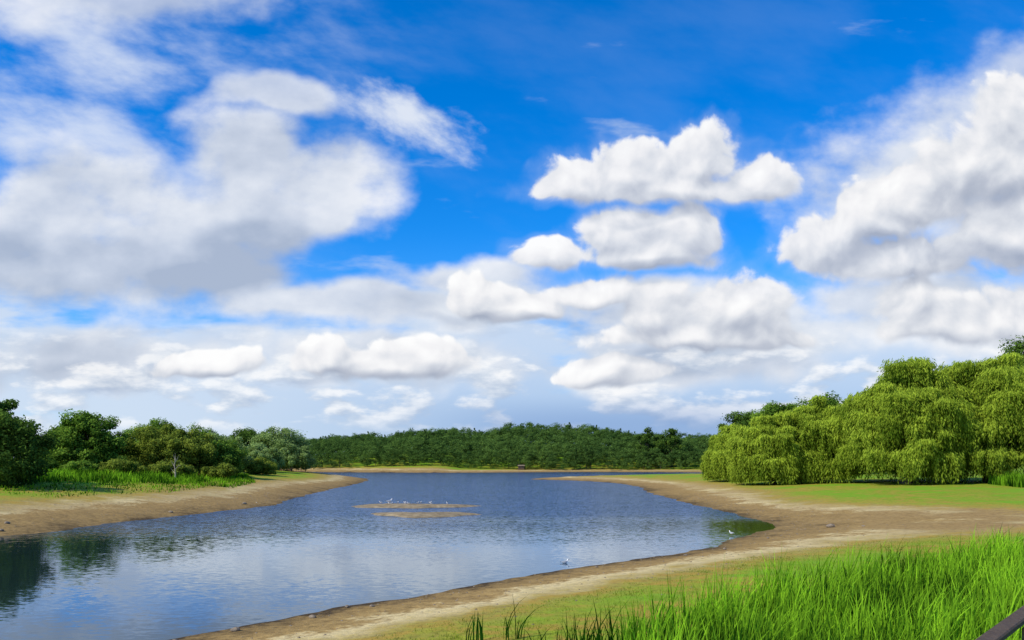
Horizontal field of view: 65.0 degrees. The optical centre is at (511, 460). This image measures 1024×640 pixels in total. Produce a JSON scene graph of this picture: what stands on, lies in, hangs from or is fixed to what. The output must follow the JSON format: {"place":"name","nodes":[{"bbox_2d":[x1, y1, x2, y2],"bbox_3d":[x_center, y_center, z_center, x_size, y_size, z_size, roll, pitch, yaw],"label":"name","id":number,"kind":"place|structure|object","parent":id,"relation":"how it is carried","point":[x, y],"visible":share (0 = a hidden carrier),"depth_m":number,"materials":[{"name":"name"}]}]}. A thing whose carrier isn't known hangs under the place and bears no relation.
{"place":"outdoors","nodes":[
{"label":"outdoors","id":0,"kind":"place"},
{"bbox_2d":[0,472,775,639],"bbox_3d":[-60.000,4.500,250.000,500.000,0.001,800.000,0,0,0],"label":"lake","id":1,"kind":"structure","parent":0,"point":[168,578],"depth_m":40.55,"materials":[{"name":"liquid"}]},
{"bbox_2d":[351,503,477,507],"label":"sandbar","id":2,"kind":"structure","parent":1,"relation":"in","point":[396,505],"depth_m":76.66,"materials":[{"name":"beige sand"}]},
{"bbox_2d":[371,512,481,517],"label":"sandbar","id":3,"kind":"structure","parent":1,"relation":"in","point":[423,514],"depth_m":64.85,"materials":[{"name":"beige sand"}]},
{"bbox_2d":[0,444,1023,639],"bbox_3d":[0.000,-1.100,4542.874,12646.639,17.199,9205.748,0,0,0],"label":"ground","id":4,"kind":"structure","parent":0,"point":[880,508],"depth_m":48.85,"materials":[{"name":"beige sand"}]},
{"bbox_2d":[0,399,37,480],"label":"broadleaf tree","id":5,"kind":"object","parent":4,"relation":"on","point":[10,404],"visible":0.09,"depth_m":79.43,"materials":[{"name":"green plant"}]},
{"bbox_2d":[0,407,59,486],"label":"broadleaf tree","id":6,"kind":"object","parent":4,"relation":"on","point":[21,448],"visible":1,"depth_m":71.76,"materials":[{"name":"green plant"}]},
{"bbox_2d":[36,425,58,469],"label":"broadleaf tree","id":7,"kind":"object","parent":4,"relation":"on","point":[53,428],"depth_m":116.89,"materials":[{"name":"green plant"}]},
{"bbox_2d":[42,458,58,469],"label":"bramble bush","id":8,"kind":"object","parent":4,"relation":"on","point":[52,462],"visible":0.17,"depth_m":105.30,"materials":[{"name":"green plant"}]},
{"bbox_2d":[59,458,101,472],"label":"bramble bush","id":9,"kind":"object","parent":4,"relation":"on","point":[83,465],"visible":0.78,"depth_m":104.66,"materials":[{"name":"green plant"}]},
{"bbox_2d":[42,408,129,466],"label":"broadleaf tree","id":10,"kind":"object","parent":4,"relation":"on","point":[83,435],"visible":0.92,"depth_m":109.37,"materials":[{"name":"green plant"}]},
{"bbox_2d":[97,458,147,473],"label":"bramble bush","id":11,"kind":"object","parent":4,"relation":"on","point":[121,466],"visible":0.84,"depth_m":106.70,"materials":[{"name":"green plant"}]},
{"bbox_2d":[0,467,255,497],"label":"tall grass","id":12,"kind":"structure","parent":4,"relation":"on","point":[75,476],"depth_m":92.29,"materials":[{"name":"green plant"}]},
{"bbox_2d":[118,423,178,471],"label":"hawthorn tree","id":13,"kind":"object","parent":4,"relation":"on","point":[146,436],"visible":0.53,"depth_m":119.06,"materials":[{"name":"green plant"}]},
{"bbox_2d":[120,417,182,457],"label":"broadleaf tree","id":14,"kind":"object","parent":4,"relation":"on","point":[159,423],"visible":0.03,"depth_m":134.76,"materials":[{"name":"green plant"}]},
{"bbox_2d":[148,460,196,476],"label":"bramble bush","id":15,"kind":"object","parent":4,"relation":"on","point":[162,466],"visible":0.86,"depth_m":111.28,"materials":[{"name":"green plant"}]},
{"bbox_2d":[170,455,179,478],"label":"dead tree","id":16,"kind":"object","parent":4,"relation":"on","point":[174,465],"visible":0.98,"depth_m":104.98,"materials":[{"name":"grey wood"}]},
{"bbox_2d":[146,426,216,474],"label":"hawthorn tree","id":17,"kind":"object","parent":4,"relation":"on","point":[192,446],"visible":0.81,"depth_m":118.80,"materials":[{"name":"green plant"}]},
{"bbox_2d":[186,422,235,455],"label":"broadleaf tree","id":18,"kind":"object","parent":4,"relation":"on","point":[204,431],"visible":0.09,"depth_m":148.54,"materials":[{"name":"green plant"}]},
{"bbox_2d":[189,438,249,472],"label":"hawthorn tree","id":19,"kind":"object","parent":4,"relation":"on","point":[229,452],"visible":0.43,"depth_m":124.63,"materials":[{"name":"green plant"}]},
{"bbox_2d":[200,462,238,477],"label":"bramble bush","id":20,"kind":"object","parent":4,"relation":"on","point":[222,469],"visible":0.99,"depth_m":117.69,"materials":[{"name":"green plant"}]},
{"bbox_2d":[200,432,256,465],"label":"broadleaf tree","id":21,"kind":"object","parent":4,"relation":"on","point":[217,436],"visible":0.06,"depth_m":141.95,"materials":[{"name":"green plant"}]},
{"bbox_2d":[230,627,239,631],"bbox_3d":[-7.202,4.402,20.898,0.252,0.137,0.204,0,0,-30],"label":"rock","id":22,"kind":"object","parent":4,"relation":"on","point":[234,629],"visible":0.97,"depth_m":20.83,"materials":[{"name":"stone"}]},
{"bbox_2d":[230,427,260,465],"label":"broadleaf tree","id":23,"kind":"object","parent":4,"relation":"on","point":[247,434],"visible":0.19,"depth_m":198.25,"materials":[{"name":"green plant"}]},
{"bbox_2d":[242,457,276,469],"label":"bramble bush","id":24,"kind":"object","parent":4,"relation":"on","point":[267,461],"visible":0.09,"depth_m":155.94,"materials":[{"name":"green plant"}]},
{"bbox_2d":[243,458,276,474],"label":"bramble bush","id":25,"kind":"object","parent":4,"relation":"on","point":[259,466],"visible":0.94,"depth_m":144.95,"materials":[{"name":"green plant"}]},
{"bbox_2d":[241,441,285,469],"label":"sallow bush","id":26,"kind":"object","parent":4,"relation":"on","point":[271,454],"visible":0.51,"depth_m":166.28,"materials":[{"name":"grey plant"}]},
{"bbox_2d":[247,425,312,469],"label":"sallow bush","id":27,"kind":"object","parent":4,"relation":"on","point":[267,439],"visible":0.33,"depth_m":187.58,"materials":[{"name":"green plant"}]},
{"bbox_2d":[274,439,316,471],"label":"sallow bush","id":28,"kind":"object","parent":4,"relation":"on","point":[295,457],"visible":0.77,"depth_m":182.48,"materials":[{"name":"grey plant"}]},
{"bbox_2d":[97,422,711,469],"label":"forest","id":29,"kind":"object","parent":4,"relation":"on","point":[475,447],"depth_m":332.81,"materials":[{"name":"green plant"}]},
{"bbox_2d":[20,490,902,638],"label":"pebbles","id":30,"kind":"object","parent":4,"relation":"on","point":[534,574],"visible":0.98,"depth_m":41.83,"materials":[{"name":"stone"}]},
{"bbox_2d":[465,610,482,639],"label":"reed tuft","id":31,"kind":"object","parent":4,"relation":"on","point":[478,626],"visible":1,"depth_m":17.14,"materials":[{"name":"green plant"}]},
{"bbox_2d":[503,594,537,639],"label":"reed tuft","id":32,"kind":"object","parent":4,"relation":"on","point":[507,629],"visible":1,"depth_m":17.59,"materials":[{"name":"green plant"}]},
{"bbox_2d":[518,465,524,469],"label":"bird hide","id":33,"kind":"object","parent":4,"relation":"on","point":[520,467],"visible":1,"depth_m":314.10},
{"bbox_2d":[523,625,548,639],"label":"reed tuft","id":34,"kind":"object","parent":4,"relation":"on","point":[538,632],"visible":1,"depth_m":15.35,"materials":[{"name":"green plant"}]},
{"bbox_2d":[537,617,568,639],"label":"reed tuft","id":35,"kind":"object","parent":4,"relation":"on","point":[557,638],"visible":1,"depth_m":15.24,"materials":[{"name":"green plant"}]},
{"bbox_2d":[558,612,584,639],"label":"reed tuft","id":36,"kind":"object","parent":4,"relation":"on","point":[574,633],"visible":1,"depth_m":15.58,"materials":[{"name":"green plant"}]},
{"bbox_2d":[579,606,606,639],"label":"reed tuft","id":37,"kind":"object","parent":4,"relation":"on","point":[588,635],"visible":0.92,"depth_m":15.90,"materials":[{"name":"green plant"}]},
{"bbox_2d":[591,598,629,639],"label":"reed tuft","id":38,"kind":"object","parent":4,"relation":"on","point":[600,633],"visible":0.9,"depth_m":15.22,"materials":[{"name":"green plant"}]},
{"bbox_2d":[632,427,664,467],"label":"broadleaf tree","id":39,"kind":"object","parent":4,"relation":"on","point":[643,438],"visible":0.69,"depth_m":328.50,"materials":[{"name":"green plant"}]},
{"bbox_2d":[654,428,687,466],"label":"broadleaf tree","id":40,"kind":"object","parent":4,"relation":"on","point":[671,438],"visible":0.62,"depth_m":333.06,"materials":[{"name":"green plant"}]},
{"bbox_2d":[375,535,1013,639],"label":"short turf","id":41,"kind":"structure","parent":4,"relation":"on","point":[529,627],"depth_m":24.50,"materials":[{"name":"green plant"}]},
{"bbox_2d":[700,423,761,481],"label":"weeping willow tree","id":42,"kind":"object","parent":4,"relation":"on","point":[713,464],"visible":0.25,"depth_m":133.81,"materials":[{"name":"green plant"}]},
{"bbox_2d":[716,409,757,433],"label":"broadleaf tree","id":43,"kind":"object","parent":4,"relation":"on","point":[739,418],"visible":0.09,"depth_m":183.28,"materials":[{"name":"green plant"}]},
{"bbox_2d":[724,411,820,484],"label":"weeping willow tree","id":44,"kind":"object","parent":4,"relation":"on","point":[764,448],"visible":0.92,"depth_m":111.79,"materials":[{"name":"green plant"}]},
{"bbox_2d":[747,396,812,426],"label":"broadleaf tree","id":45,"kind":"object","parent":4,"relation":"on","point":[770,408],"visible":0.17,"depth_m":167.15,"materials":[{"name":"green plant"}]},
{"bbox_2d":[609,524,1023,639],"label":"tall grass","id":46,"kind":"structure","parent":4,"relation":"on","point":[950,595],"depth_m":15.78,"materials":[{"name":"green plant"}]},
{"bbox_2d":[796,390,845,407],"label":"broadleaf tree","id":47,"kind":"object","parent":4,"relation":"on","point":[833,401],"visible":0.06,"depth_m":163.92,"materials":[{"name":"green plant"}]},
{"bbox_2d":[780,395,871,483],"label":"weeping willow tree","id":48,"kind":"object","parent":4,"relation":"on","point":[817,416],"visible":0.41,"depth_m":111.12,"materials":[{"name":"green plant"}]},
{"bbox_2d":[827,355,991,484],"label":"weeping willow tree","id":49,"kind":"object","parent":4,"relation":"on","point":[904,419],"visible":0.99,"depth_m":99.59,"materials":[{"name":"green plant"}]},
{"bbox_2d":[865,386,968,480],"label":"weeping willow tree","id":50,"kind":"object","parent":4,"relation":"on","point":[897,472],"depth_m":116.19,"materials":[{"name":"green plant"}]},
{"bbox_2d":[922,352,1023,483],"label":"weeping willow tree","id":51,"kind":"object","parent":4,"relation":"on","point":[996,385],"visible":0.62,"depth_m":99.93,"materials":[{"name":"green plant"}]},
{"bbox_2d":[975,606,1023,639],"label":"timber handrail","id":52,"kind":"object","parent":4,"relation":"on","point":[1008,626],"visible":1,"depth_m":5.68,"materials":[{"name":"grey wood"}]},
{"bbox_2d":[988,469,1023,487],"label":"tall grass","id":53,"kind":"structure","parent":4,"relation":"on","point":[1013,479],"depth_m":91.58,"materials":[{"name":"green plant"}]},
{"bbox_2d":[998,335,1023,372],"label":"broadleaf tree","id":54,"kind":"object","parent":4,"relation":"on","point":[1018,347],"visible":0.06,"depth_m":127.35,"materials":[{"name":"green plant"}]},
{"bbox_2d":[0,0,1023,445],"label":"sky","id":55,"kind":"structure","parent":0,"point":[317,218],"materials":[{"name":"blue"}]}
]}

